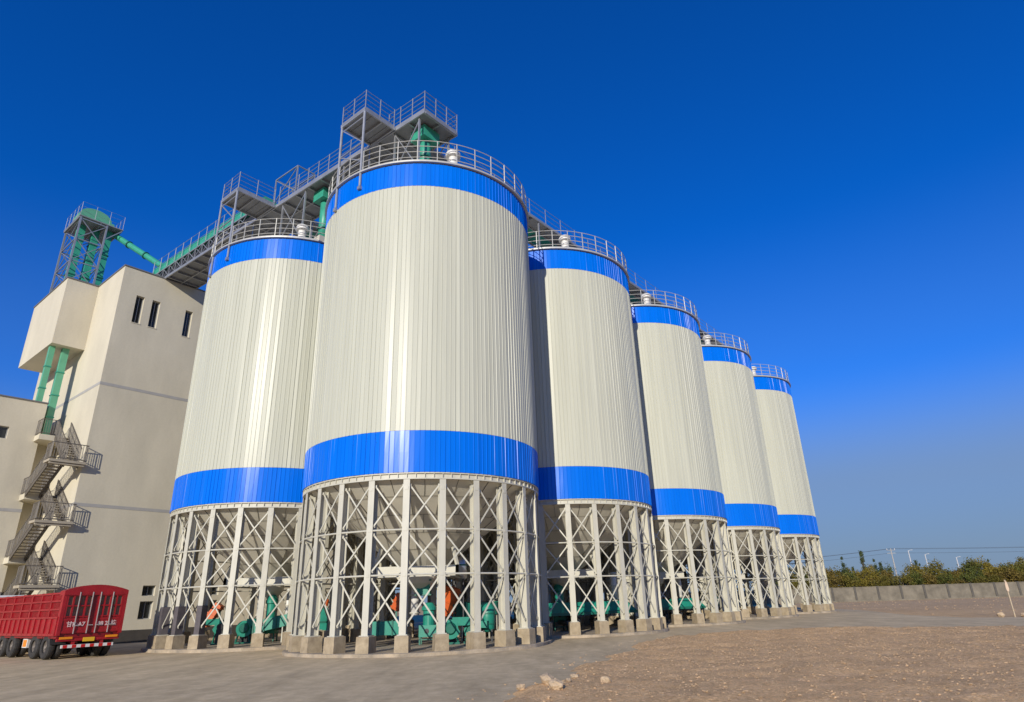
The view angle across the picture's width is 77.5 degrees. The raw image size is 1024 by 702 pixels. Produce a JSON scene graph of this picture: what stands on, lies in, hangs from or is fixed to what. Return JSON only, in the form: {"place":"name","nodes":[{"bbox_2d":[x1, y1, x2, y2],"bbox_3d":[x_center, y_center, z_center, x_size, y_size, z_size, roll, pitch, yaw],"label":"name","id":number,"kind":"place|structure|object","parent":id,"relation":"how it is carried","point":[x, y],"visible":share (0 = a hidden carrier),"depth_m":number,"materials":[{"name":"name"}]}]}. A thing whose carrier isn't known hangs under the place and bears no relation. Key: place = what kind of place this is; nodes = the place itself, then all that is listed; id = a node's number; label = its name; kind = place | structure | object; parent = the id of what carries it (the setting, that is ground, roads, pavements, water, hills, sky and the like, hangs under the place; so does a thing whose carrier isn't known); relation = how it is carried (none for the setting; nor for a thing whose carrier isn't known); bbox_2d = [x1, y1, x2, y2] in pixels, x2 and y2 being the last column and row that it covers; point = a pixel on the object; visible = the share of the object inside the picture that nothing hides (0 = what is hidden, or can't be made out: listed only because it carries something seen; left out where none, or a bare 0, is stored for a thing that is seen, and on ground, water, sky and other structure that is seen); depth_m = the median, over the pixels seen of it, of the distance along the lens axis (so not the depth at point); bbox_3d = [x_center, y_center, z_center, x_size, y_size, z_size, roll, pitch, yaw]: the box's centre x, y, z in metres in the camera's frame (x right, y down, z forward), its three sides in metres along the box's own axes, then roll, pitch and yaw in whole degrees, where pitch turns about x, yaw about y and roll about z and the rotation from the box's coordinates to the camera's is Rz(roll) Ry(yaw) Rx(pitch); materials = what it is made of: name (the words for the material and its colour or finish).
{"place":"outdoors","nodes":[
{"label":"outdoors","id":0,"kind":"place"},
{"bbox_2d":[0,394,55,594],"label":"building","id":1,"kind":"structure","parent":0,"point":[22,453],"depth_m":42.14,"materials":[{"name":"beige paint"}]},
{"bbox_2d":[0,426,8,438],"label":"window","id":2,"kind":"structure","parent":1,"relation":"in","point":[3,430],"depth_m":42.09,"materials":[{"name":"grey glass"}]},
{"bbox_2d":[456,601,498,639],"bbox_3d":[-1.498,12.528,29.695,0.680,1.610,2.600,-18,-27,36],"label":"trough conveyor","id":3,"kind":"object","parent":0,"point":[459,609],"visible":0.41,"depth_m":29.02,"materials":[{"name":"green metal"}]},
{"bbox_2d":[0,608,1023,701],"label":"concrete yard","id":4,"kind":"structure","parent":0,"point":[125,672],"depth_m":18.41,"materials":[{"name":"grey concrete"}]},
{"bbox_2d":[3,418,88,594],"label":"outside staircase","id":5,"kind":"structure","parent":4,"relation":"on","point":[63,459],"depth_m":39.90,"materials":[{"name":"metal"}]},
{"bbox_2d":[0,585,128,659],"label":"cargo truck","id":6,"kind":"object","parent":4,"relation":"on","point":[86,620],"visible":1,"depth_m":27.84,"materials":[{"name":"red paint"}]},
{"bbox_2d":[18,264,332,643],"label":"grain building","id":7,"kind":"structure","parent":4,"relation":"on","point":[126,335],"depth_m":44.05,"materials":[{"name":"beige paint"}]},
{"bbox_2d":[35,346,55,400],"bbox_3d":[-33.062,1.821,45.160,0.420,4.570,0.420,-18,-27,36],"label":"square duct","id":8,"kind":"object","parent":7,"relation":"attached to","point":[47,366],"visible":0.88,"depth_m":45.11,"materials":[{"name":"teal metal"}]},
{"bbox_2d":[41,348,69,434],"bbox_3d":[-32.442,3.001,45.287,0.500,6.710,0.500,-18,-27,36],"label":"square duct","id":9,"kind":"object","parent":7,"relation":"attached to","point":[59,373],"visible":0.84,"depth_m":45.23,"materials":[{"name":"green metal"}]},
{"bbox_2d":[49,202,125,292],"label":"elevator tower","id":10,"kind":"structure","parent":7,"relation":"on","point":[91,224],"depth_m":50.62,"materials":[{"name":"metal"}]},
{"bbox_2d":[64,208,114,281],"bbox_3d":[-34.156,-7.494,51.145,2.050,7.842,2.820,-18,-27,36],"label":"bucket elevator","id":11,"kind":"object","parent":7,"relation":"on","point":[77,250],"visible":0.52,"depth_m":50.88,"materials":[{"name":"green paint"}]},
{"bbox_2d":[113,233,162,266],"bbox_3d":[-29.901,-7.982,51.217,5.875,4.332,0.620,-6,-22,10],"label":"grain spout","id":12,"kind":"object","parent":11,"relation":"attached to","point":[136,249],"visible":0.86,"depth_m":51.09,"materials":[{"name":"green paint"}]},
{"bbox_2d":[93,231,112,284],"bbox_3d":[-32.862,-6.749,51.023,0.600,6.290,0.550,-18,-27,36],"label":"vertical pipe","id":13,"kind":"object","parent":7,"relation":"on","point":[102,264],"visible":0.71,"depth_m":51.10,"materials":[{"name":"teal metal"}]},
{"bbox_2d":[131,296,143,324],"bbox_3d":[-26.863,-2.918,45.754,0.320,2.150,0.630,-18,-27,36],"label":"window","id":14,"kind":"structure","parent":7,"relation":"in","point":[139,301],"depth_m":45.88,"materials":[{"name":"grey glass"}]},
{"bbox_2d":[137,601,151,618],"bbox_3d":[-23.845,16.787,41.325,0.090,1.070,0.820,-18,-27,36],"label":"window","id":15,"kind":"structure","parent":7,"relation":"in","point":[145,606],"depth_m":41.37,"materials":[{"name":"grey glass"}]},
{"bbox_2d":[142,586,154,595],"bbox_3d":[-23.874,15.691,41.763,0.090,0.630,0.800,-18,-27,36],"label":"window","id":16,"kind":"structure","parent":7,"relation":"in","point":[147,590],"depth_m":41.80,"materials":[{"name":"grey glass"}]},
{"bbox_2d":[147,301,158,328],"bbox_3d":[-26.157,-2.626,46.555,0.320,2.150,0.630,-18,-27,36],"label":"window","id":17,"kind":"structure","parent":7,"relation":"in","point":[154,309],"depth_m":46.68,"materials":[{"name":"grey glass"}]},
{"bbox_2d":[182,311,191,337],"bbox_3d":[-24.626,-1.995,48.284,0.320,2.150,0.610,-18,-27,36],"label":"window","id":18,"kind":"structure","parent":7,"relation":"in","point":[187,319],"depth_m":48.40,"materials":[{"name":"grey glass"}]},
{"bbox_2d":[140,218,365,652],"bbox_3d":[-13.207,4.221,37.563,11.397,23.780,11.342,-2,-21,0],"label":"silo","id":19,"kind":"object","parent":4,"relation":"on","point":[237,500],"visible":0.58,"depth_m":32.61,"materials":[{"name":"metal"}]},
{"bbox_2d":[204,602,224,633],"bbox_3d":[-15.239,13.820,32.370,0.962,1.990,0.496,-2,-21,0],"label":"inclined chute","id":20,"kind":"object","parent":19,"relation":"on","point":[220,608],"visible":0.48,"depth_m":32.41,"materials":[{"name":"orange paint"}]},
{"bbox_2d":[206,619,223,644],"bbox_3d":[-14.896,14.095,32.033,1.092,1.205,0.835,6,-23,-19],"label":"aeration fan","id":21,"kind":"object","parent":19,"relation":"on","point":[217,629],"visible":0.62,"depth_m":32.04},
{"bbox_2d":[234,618,256,643],"bbox_3d":[-13.338,14.195,32.344,1.232,1.155,0.944,6,-23,-19],"label":"aeration fan","id":22,"kind":"object","parent":19,"relation":"on","point":[243,629],"visible":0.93,"depth_m":31.96},
{"bbox_2d":[208,171,318,277],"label":"row walkway","id":23,"kind":"structure","parent":19,"relation":"on","point":[246,202],"depth_m":39.03,"materials":[{"name":"metal"}]},
{"bbox_2d":[252,613,287,641],"bbox_3d":[-12.156,14.008,32.257,1.700,1.369,0.680,0,-21,-4],"label":"trough conveyor","id":24,"kind":"object","parent":19,"relation":"on","point":[278,621],"visible":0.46,"depth_m":32.07,"materials":[{"name":"teal metal"}]},
{"bbox_2d":[264,595,284,641],"bbox_3d":[-12.422,13.993,33.445,1.230,2.280,0.635,-2,-21,0],"label":"rotary feeder","id":25,"kind":"object","parent":19,"relation":"on","point":[271,605],"visible":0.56,"depth_m":33.39,"materials":[{"name":"teal paint"}]},
{"bbox_2d":[285,589,289,613],"bbox_3d":[-12.018,13.651,34.222,0.279,1.700,0.286,-2,-21,0],"label":"air pipe","id":26,"kind":"object","parent":19,"relation":"attached to","point":[286,605],"visible":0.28,"depth_m":34.18,"materials":[{"name":"white metal"}]},
{"bbox_2d":[153,91,457,288],"bbox_3d":[-15.464,-7.535,41.401,30.019,5.686,2.464,-17,-26,34],"label":"cross gallery","id":27,"kind":"object","parent":19,"relation":"on","point":[188,266],"visible":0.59,"depth_m":39.46,"materials":[{"name":"metal"}]},
{"bbox_2d":[273,165,315,203],"bbox_3d":[-13.709,-10.088,40.146,2.370,2.060,1.349,-18,-27,36],"label":"access frame","id":28,"kind":"object","parent":27,"relation":"on","point":[297,169],"visible":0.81,"depth_m":39.95,"materials":[{"name":"metal"}]},
{"bbox_2d":[313,187,330,241],"bbox_3d":[-11.119,-7.740,37.818,1.200,3.724,1.200,-18,-27,36],"label":"roof spout","id":29,"kind":"object","parent":19,"relation":"attached to","point":[320,197],"visible":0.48,"depth_m":37.73,"materials":[{"name":"green paint"}]},
{"bbox_2d":[319,599,328,630],"bbox_3d":[-9.089,12.942,30.488,0.700,2.074,0.660,6,-23,-19],"label":"elevator boot","id":30,"kind":"object","parent":4,"relation":"on","point":[323,622],"visible":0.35,"depth_m":30.28,"materials":[{"name":"teal paint"}]},
{"bbox_2d":[282,140,551,657],"bbox_3d":[-4.305,1.682,31.777,11.397,23.780,11.342,-2,-21,0],"label":"silo","id":31,"kind":"object","parent":4,"relation":"on","point":[421,463],"visible":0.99,"depth_m":27.18,"materials":[{"name":"metal"}]},
{"bbox_2d":[372,620,398,635],"bbox_3d":[-5.369,11.953,27.069,1.750,0.990,0.680,0,-22,-6],"label":"trough conveyor","id":32,"kind":"object","parent":31,"relation":"on","point":[379,628],"visible":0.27,"depth_m":26.86,"materials":[{"name":"teal metal"}]},
{"bbox_2d":[390,593,408,635],"bbox_3d":[-5.101,12.030,28.808,0.658,2.110,0.496,-10,-23,19],"label":"inclined chute","id":33,"kind":"object","parent":31,"relation":"on","point":[395,605],"visible":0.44,"depth_m":28.86,"materials":[{"name":"orange paint"}]},
{"bbox_2d":[409,589,419,614],"bbox_3d":[-4.396,11.088,29.008,0.482,1.700,0.494,-2,-21,0],"label":"air pipe","id":34,"kind":"object","parent":31,"relation":"attached to","point":[414,602],"visible":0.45,"depth_m":28.74,"materials":[{"name":"white metal"}]},
{"bbox_2d":[415,579,432,595],"bbox_3d":[-3.886,10.463,28.227,0.720,0.660,0.720,-2,-21,0],"label":"outlet chute","id":35,"kind":"object","parent":31,"relation":"attached to","point":[422,591],"visible":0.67,"depth_m":27.92,"materials":[{"name":"teal paint"}]},
{"bbox_2d":[411,124,438,185],"bbox_3d":[-4.549,-10.214,33.296,1.200,2.823,1.200,-18,-27,36],"label":"roof spout","id":36,"kind":"object","parent":31,"relation":"attached to","point":[428,133],"visible":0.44,"depth_m":33.24,"materials":[{"name":"green paint"}]},
{"bbox_2d":[419,603,436,644],"bbox_3d":[-3.296,11.551,27.091,1.230,1.630,0.635,-2,-21,0],"label":"rotary feeder","id":37,"kind":"object","parent":31,"relation":"on","point":[427,628],"visible":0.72,"depth_m":26.89,"materials":[{"name":"teal paint"}]},
{"bbox_2d":[445,586,461,640],"bbox_3d":[-2.778,11.621,28.241,0.879,2.316,0.649,-14,-25,28],"label":"inclined chute","id":38,"kind":"object","parent":31,"relation":"on","point":[451,599],"visible":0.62,"depth_m":28.22,"materials":[{"name":"orange paint"}]},
{"bbox_2d":[445,617,469,644],"bbox_3d":[-2.366,11.729,26.793,1.232,1.025,0.944,1,-22,-7],"label":"aeration fan","id":39,"kind":"object","parent":31,"relation":"on","point":[452,630],"visible":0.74,"depth_m":26.48},
{"bbox_2d":[451,556,466,641],"bbox_3d":[-2.393,11.164,28.846,0.770,3.580,0.770,-2,-21,0],"label":"pressure tank","id":40,"kind":"object","parent":31,"relation":"on","point":[462,562],"visible":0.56,"depth_m":28.94,"materials":[{"name":"metal"}]},
{"bbox_2d":[464,621,488,643],"bbox_3d":[-1.451,11.832,26.890,1.020,0.850,0.782,-7,-22,14],"label":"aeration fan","id":41,"kind":"object","parent":31,"relation":"on","point":[484,624],"visible":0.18,"depth_m":26.67},
{"bbox_2d":[481,603,494,641],"bbox_3d":[-1.029,11.557,27.170,0.642,1.540,0.642,-2,-21,0],"label":"pressure tank","id":42,"kind":"object","parent":31,"relation":"on","point":[489,615],"visible":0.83,"depth_m":27.01,"materials":[{"name":"teal metal"}]},
{"bbox_2d":[333,90,739,346],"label":"row walkway","id":43,"kind":"structure","parent":31,"relation":"on","point":[367,126],"depth_m":33.98,"materials":[{"name":"metal"}]},
{"bbox_2d":[345,533,493,637],"bbox_3d":[-6.285,7.066,45.376,11.397,23.780,11.342,-2,-21,0],"label":"silo","id":44,"kind":"object","parent":4,"relation":"on","point":[390,617],"visible":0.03,"depth_m":39.77,"materials":[{"name":"metal"}]},
{"bbox_2d":[467,547,591,626],"bbox_3d":[0.637,9.910,53.188,11.397,23.780,11.342,-2,-21,0],"label":"silo","id":45,"kind":"object","parent":4,"relation":"on","point":[566,592],"depth_m":48.69,"materials":[{"name":"metal"}]},
{"bbox_2d":[468,230,668,638],"bbox_3d":[2.617,4.526,39.589,11.397,23.780,11.342,-2,-21,0],"label":"silo","id":46,"kind":"object","parent":4,"relation":"on","point":[594,498],"visible":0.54,"depth_m":34.91,"materials":[{"name":"metal"}]},
{"bbox_2d":[553,584,570,630],"bbox_3d":[2.893,14.213,35.530,1.230,2.480,0.635,-2,-21,0],"label":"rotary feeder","id":47,"kind":"object","parent":46,"relation":"on","point":[558,588],"visible":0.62,"depth_m":35.48,"materials":[{"name":"teal paint"}]},
{"bbox_2d":[549,603,578,630],"bbox_3d":[2.209,14.249,34.130,2.460,1.430,1.300,6,-23,-19],"label":"hooded conveyor","id":48,"kind":"object","parent":46,"relation":"on","point":[559,609],"visible":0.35,"depth_m":33.92,"materials":[{"name":"teal metal"}]},
{"bbox_2d":[563,602,610,630],"bbox_3d":[4.020,14.557,35.061,2.460,1.430,1.300,6,-23,-19],"label":"hooded conveyor","id":49,"kind":"object","parent":46,"relation":"on","point":[587,608],"visible":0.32,"depth_m":34.82,"materials":[{"name":"green metal"}]},
{"bbox_2d":[590,601,636,628],"bbox_3d":[5.681,14.869,35.991,2.460,1.430,1.300,6,-23,-19],"label":"hooded conveyor","id":50,"kind":"object","parent":46,"relation":"on","point":[613,606],"visible":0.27,"depth_m":35.76,"materials":[{"name":"teal metal"}]},
{"bbox_2d":[609,572,618,599],"bbox_3d":[5.890,13.598,36.918,0.456,1.500,0.468,-2,-21,0],"label":"air pipe","id":51,"kind":"object","parent":46,"relation":"attached to","point":[613,582],"visible":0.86,"depth_m":36.80,"materials":[{"name":"grey metal"}]},
{"bbox_2d":[548,553,611,602],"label":"silo","id":52,"kind":"object","parent":4,"relation":"on","point":[549,596],"visible":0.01,"depth_m":55.28,"materials":[{"name":"metal"}]},
{"bbox_2d":[604,565,698,614],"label":"silo","id":53,"kind":"object","parent":4,"relation":"on","point":[668,589],"depth_m":60.80,"materials":[{"name":"metal"}]},
{"bbox_2d":[579,290,745,626],"bbox_3d":[9.539,7.371,47.401,11.397,23.780,11.342,-2,-21,0],"label":"silo","id":54,"kind":"object","parent":4,"relation":"on","point":[689,515],"visible":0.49,"depth_m":42.65,"materials":[{"name":"metal"}]},
{"bbox_2d":[661,599,672,617],"bbox_3d":[9.147,16.880,41.390,2.460,1.430,1.300,6,-23,-19],"label":"hooded conveyor","id":55,"kind":"object","parent":54,"relation":"on","point":[666,605],"visible":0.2,"depth_m":41.23,"materials":[{"name":"green metal"}]},
{"bbox_2d":[676,579,682,597],"bbox_3d":[11.422,16.055,43.619,0.406,1.500,0.416,-2,-21,0],"label":"air pipe","id":56,"kind":"object","parent":54,"relation":"attached to","point":[679,590],"visible":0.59,"depth_m":43.44,"materials":[{"name":"white metal"}]},
{"bbox_2d":[665,598,705,621],"bbox_3d":[11.510,17.243,42.507,2.460,1.430,1.300,6,-23,-19],"label":"hooded conveyor","id":57,"kind":"object","parent":54,"relation":"on","point":[686,603],"visible":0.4,"depth_m":42.28,"materials":[{"name":"teal metal"}]},
{"bbox_2d":[660,332,798,619],"bbox_3d":[16.462,10.215,55.214,11.397,23.780,11.342,-2,-21,0],"label":"silo","id":58,"kind":"object","parent":4,"relation":"on","point":[753,525],"visible":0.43,"depth_m":50.48,"materials":[{"name":"metal"}]},
{"bbox_2d":[718,364,837,613],"bbox_3d":[23.384,13.060,63.026,11.397,23.780,11.342,-2,-21,0],"label":"silo","id":59,"kind":"object","parent":4,"relation":"on","point":[799,533],"visible":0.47,"depth_m":58.40,"materials":[{"name":"metal"}]},
{"bbox_2d":[0,0,1023,605],"label":"sky","id":60,"kind":"structure","parent":0,"point":[834,188],"materials":[{"name":"blue"}]},
{"bbox_2d":[394,597,1023,617],"bbox_3d":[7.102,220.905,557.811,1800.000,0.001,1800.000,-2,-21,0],"label":"ground","id":61,"kind":"structure","parent":0,"point":[965,605],"depth_m":64.33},
{"bbox_2d":[829,566,841,577],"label":"bushy tree","id":62,"kind":"object","parent":61,"relation":"on","point":[837,572],"visible":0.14,"depth_m":124.24,"materials":[{"name":"green plant"}]},
{"bbox_2d":[827,573,845,588],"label":"bushy tree","id":63,"kind":"object","parent":61,"relation":"on","point":[835,582],"visible":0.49,"depth_m":111.24,"materials":[{"name":"green plant"}]},
{"bbox_2d":[840,556,847,575],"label":"poplar tree","id":64,"kind":"object","parent":61,"relation":"on","point":[843,569],"visible":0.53,"depth_m":122.41,"materials":[{"name":"green plant"}]},
{"bbox_2d":[666,581,1023,604],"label":"boundary wall","id":65,"kind":"structure","parent":61,"relation":"on","point":[925,592],"depth_m":106.97,"materials":[{"name":"grey concrete"}]},
{"bbox_2d":[839,572,861,586],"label":"bushy tree","id":66,"kind":"object","parent":61,"relation":"on","point":[845,578],"visible":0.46,"depth_m":112.03,"materials":[{"name":"green plant"}]},
{"bbox_2d":[843,572,859,586],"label":"bushy tree","id":67,"kind":"object","parent":61,"relation":"on","point":[851,575],"visible":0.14,"depth_m":114.14,"materials":[{"name":"green plant"}]},
{"bbox_2d":[850,568,871,586],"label":"bushy tree","id":68,"kind":"object","parent":61,"relation":"on","point":[860,575],"visible":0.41,"depth_m":115.14,"materials":[{"name":"green plant"}]},
{"bbox_2d":[858,550,867,569],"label":"poplar tree","id":69,"kind":"object","parent":61,"relation":"on","point":[862,559],"visible":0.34,"depth_m":123.89,"materials":[{"name":"green plant"}]},
{"bbox_2d":[861,564,879,580],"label":"bushy tree","id":70,"kind":"object","parent":61,"relation":"on","point":[871,570],"visible":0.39,"depth_m":119.73,"materials":[{"name":"green plant"}]},
{"bbox_2d":[866,580,884,586],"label":"bushy tree","id":71,"kind":"object","parent":61,"relation":"on","point":[877,583],"visible":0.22,"depth_m":111.05,"materials":[{"name":"green plant"}]},
{"bbox_2d":[876,569,894,581],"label":"bushy tree","id":72,"kind":"object","parent":61,"relation":"on","point":[883,573],"visible":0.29,"depth_m":118.02,"materials":[{"name":"green plant"}]},
{"bbox_2d":[877,563,895,578],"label":"bushy tree","id":73,"kind":"object","parent":61,"relation":"on","point":[890,569],"visible":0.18,"depth_m":123.56,"materials":[{"name":"green plant"}]},
{"bbox_2d":[878,575,895,585],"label":"bushy tree","id":74,"kind":"object","parent":61,"relation":"on","point":[886,582],"visible":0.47,"depth_m":111.65,"materials":[{"name":"green plant"}]},
{"bbox_2d":[888,573,914,585],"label":"bushy tree","id":75,"kind":"object","parent":61,"relation":"on","point":[896,583],"visible":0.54,"depth_m":110.15,"materials":[{"name":"green plant"}]},
{"bbox_2d":[900,562,921,582],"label":"bushy tree","id":76,"kind":"object","parent":61,"relation":"on","point":[907,568],"visible":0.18,"depth_m":124.43,"materials":[{"name":"green plant"}]},
{"bbox_2d":[906,564,926,576],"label":"bushy tree","id":77,"kind":"object","parent":61,"relation":"on","point":[918,570],"visible":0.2,"depth_m":118.26,"materials":[{"name":"green plant"}]},
{"bbox_2d":[907,570,931,584],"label":"bushy tree","id":78,"kind":"object","parent":61,"relation":"on","point":[914,575],"visible":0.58,"depth_m":111.16,"materials":[{"name":"green plant"}]},
{"bbox_2d":[836,597,1021,616],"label":"field stones","id":79,"kind":"object","parent":61,"relation":"on","point":[943,601],"visible":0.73,"depth_m":77.87,"materials":[{"name":"beige stone"}]},
{"bbox_2d":[916,572,945,585],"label":"bushy tree","id":80,"kind":"object","parent":61,"relation":"on","point":[928,577],"visible":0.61,"depth_m":110.53,"materials":[{"name":"green plant"}]},
{"bbox_2d":[922,558,944,575],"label":"bushy tree","id":81,"kind":"object","parent":61,"relation":"on","point":[937,564],"visible":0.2,"depth_m":123.12,"materials":[{"name":"green plant"}]},
{"bbox_2d":[922,566,947,584],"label":"bushy tree","id":82,"kind":"object","parent":61,"relation":"on","point":[934,571],"visible":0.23,"depth_m":113.11,"materials":[{"name":"green plant"}]},
{"bbox_2d":[936,571,956,583],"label":"bushy tree","id":83,"kind":"object","parent":61,"relation":"on","point":[946,577],"visible":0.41,"depth_m":109.74,"materials":[{"name":"green plant"}]},
{"bbox_2d":[946,578,972,584],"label":"bushy tree","id":84,"kind":"object","parent":61,"relation":"on","point":[957,581],"visible":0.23,"depth_m":108.77,"materials":[{"name":"green plant"}]},
{"bbox_2d":[957,571,977,583],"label":"bushy tree","id":85,"kind":"object","parent":61,"relation":"on","point":[968,579],"visible":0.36,"depth_m":109.57,"materials":[{"name":"green plant"}]},
{"bbox_2d":[957,555,977,571],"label":"bushy tree","id":86,"kind":"object","parent":61,"relation":"on","point":[971,560],"visible":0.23,"depth_m":122.17,"materials":[{"name":"green plant"}]},
{"bbox_2d":[958,558,983,580],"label":"bushy tree","id":87,"kind":"object","parent":61,"relation":"on","point":[968,566],"visible":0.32,"depth_m":116.99,"materials":[{"name":"green plant"}]},
{"bbox_2d":[964,576,988,582],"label":"bushy tree","id":88,"kind":"object","parent":61,"relation":"on","point":[979,580],"visible":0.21,"depth_m":109.58,"materials":[{"name":"green plant"}]},
{"bbox_2d":[969,570,987,582],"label":"bushy tree","id":89,"kind":"object","parent":61,"relation":"on","point":[979,574],"visible":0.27,"depth_m":112.47,"materials":[{"name":"green plant"}]},
{"bbox_2d":[974,555,992,572],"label":"bushy tree","id":90,"kind":"object","parent":61,"relation":"on","point":[984,565],"visible":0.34,"depth_m":121.16,"materials":[{"name":"green plant"}]},
{"bbox_2d":[982,565,1005,579],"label":"bushy tree","id":91,"kind":"object","parent":61,"relation":"on","point":[998,569],"visible":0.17,"depth_m":112.88,"materials":[{"name":"green plant"}]},
{"bbox_2d":[983,572,1005,582],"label":"bushy tree","id":92,"kind":"object","parent":61,"relation":"on","point":[992,578],"visible":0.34,"depth_m":108.22,"materials":[{"name":"green plant"}]},
{"bbox_2d":[991,570,1021,581],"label":"bushy tree","id":93,"kind":"object","parent":61,"relation":"on","point":[1004,577],"visible":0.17,"depth_m":109.37,"materials":[{"name":"green plant"}]},
{"bbox_2d":[1004,580,1015,616],"bbox_3d":[29.384,14.593,37.664,0.180,2.050,0.088,-2,-21,0],"label":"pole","id":94,"kind":"object","parent":61,"relation":"on","point":[1006,586],"visible":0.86,"depth_m":37.73,"materials":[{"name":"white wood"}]},
{"bbox_2d":[1000,563,1023,579],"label":"bushy tree","id":95,"kind":"object","parent":61,"relation":"on","point":[1012,567],"visible":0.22,"depth_m":112.04,"materials":[{"name":"green plant"}]},
{"bbox_2d":[1003,567,1023,581],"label":"bushy tree","id":96,"kind":"object","parent":61,"relation":"on","point":[1013,573],"visible":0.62,"depth_m":108.73,"materials":[{"name":"green plant"}]},
{"bbox_2d":[503,625,1023,701],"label":"gravel ground","id":97,"kind":"structure","parent":0,"point":[852,687],"depth_m":14.35,"materials":[{"name":"brown gravel"}]},
{"bbox_2d":[516,683,524,689],"bbox_3d":[0.167,6.559,12.468,0.176,0.120,0.129,4,-22,-15],"label":"rock","id":98,"kind":"object","parent":97,"relation":"on","point":[519,686],"visible":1,"depth_m":12.43,"materials":[{"name":"beige stone"}]},
{"bbox_2d":[540,673,553,684],"bbox_3d":[0.702,6.545,12.727,0.292,0.226,0.321,-6,-22,11],"label":"rock","id":99,"kind":"object","parent":97,"relation":"on","point":[546,678],"visible":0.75,"depth_m":12.64,"materials":[{"name":"beige stone"}]},
{"bbox_2d":[548,678,563,689],"bbox_3d":[0.827,6.257,11.977,0.300,0.222,0.208,-2,-21,0],"label":"rock","id":100,"kind":"object","parent":97,"relation":"on","point":[555,683],"visible":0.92,"depth_m":11.92,"materials":[{"name":"beige stone"}]},
{"bbox_2d":[457,633,695,700],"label":"edge stones","id":101,"kind":"object","parent":97,"relation":"on","point":[537,673],"visible":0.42,"depth_m":17.52,"materials":[{"name":"beige stone"}]},
{"bbox_2d":[601,676,610,682],"bbox_3d":[1.932,6.783,13.163,0.225,0.136,0.137,-2,-21,0],"label":"rock","id":102,"kind":"object","parent":97,"relation":"on","point":[605,679],"visible":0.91,"depth_m":13.12,"materials":[{"name":"beige stone"}]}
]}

